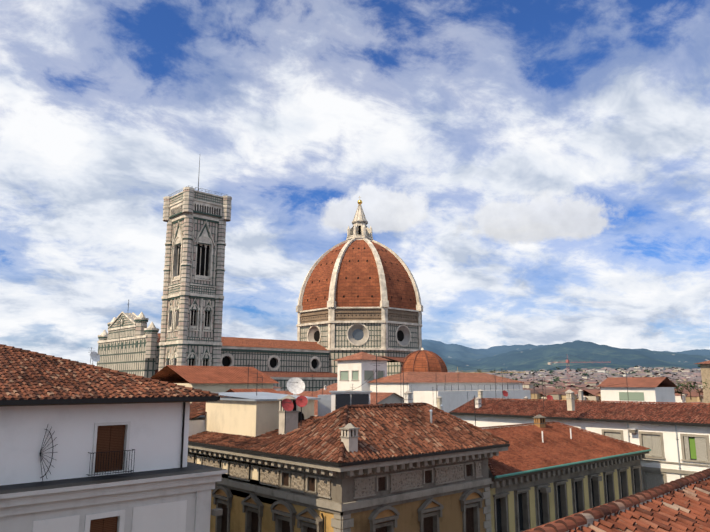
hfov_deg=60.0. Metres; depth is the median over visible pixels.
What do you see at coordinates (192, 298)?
campanile
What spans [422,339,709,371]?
hills
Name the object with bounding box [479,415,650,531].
building
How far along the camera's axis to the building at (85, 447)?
26.35 m
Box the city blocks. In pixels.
[273,366,703,415]
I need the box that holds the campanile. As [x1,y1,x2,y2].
[158,160,231,371]
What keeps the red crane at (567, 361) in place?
on the ground
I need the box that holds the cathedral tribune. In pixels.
[379,348,447,375]
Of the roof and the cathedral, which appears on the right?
the roof
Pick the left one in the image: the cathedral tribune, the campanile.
the campanile
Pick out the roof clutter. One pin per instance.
(257, 377)
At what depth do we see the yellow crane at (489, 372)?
417.27 m
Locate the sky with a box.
[0,0,709,365]
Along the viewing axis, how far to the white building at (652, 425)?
57.97 m
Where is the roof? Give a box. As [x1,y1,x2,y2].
[523,468,709,531]
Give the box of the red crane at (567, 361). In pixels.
[548,358,610,388]
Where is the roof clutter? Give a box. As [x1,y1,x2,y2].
[180,354,680,477]
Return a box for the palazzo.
[187,402,509,531]
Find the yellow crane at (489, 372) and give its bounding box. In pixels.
[447,367,525,372]
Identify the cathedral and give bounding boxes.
[97,200,422,390]
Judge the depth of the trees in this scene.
900.11 m
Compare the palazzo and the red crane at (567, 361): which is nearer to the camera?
the palazzo
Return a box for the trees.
[462,364,709,399]
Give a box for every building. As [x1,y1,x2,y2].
[0,344,227,531]
[449,398,709,490]
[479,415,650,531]
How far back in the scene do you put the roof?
13.63 m
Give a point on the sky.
(538, 170)

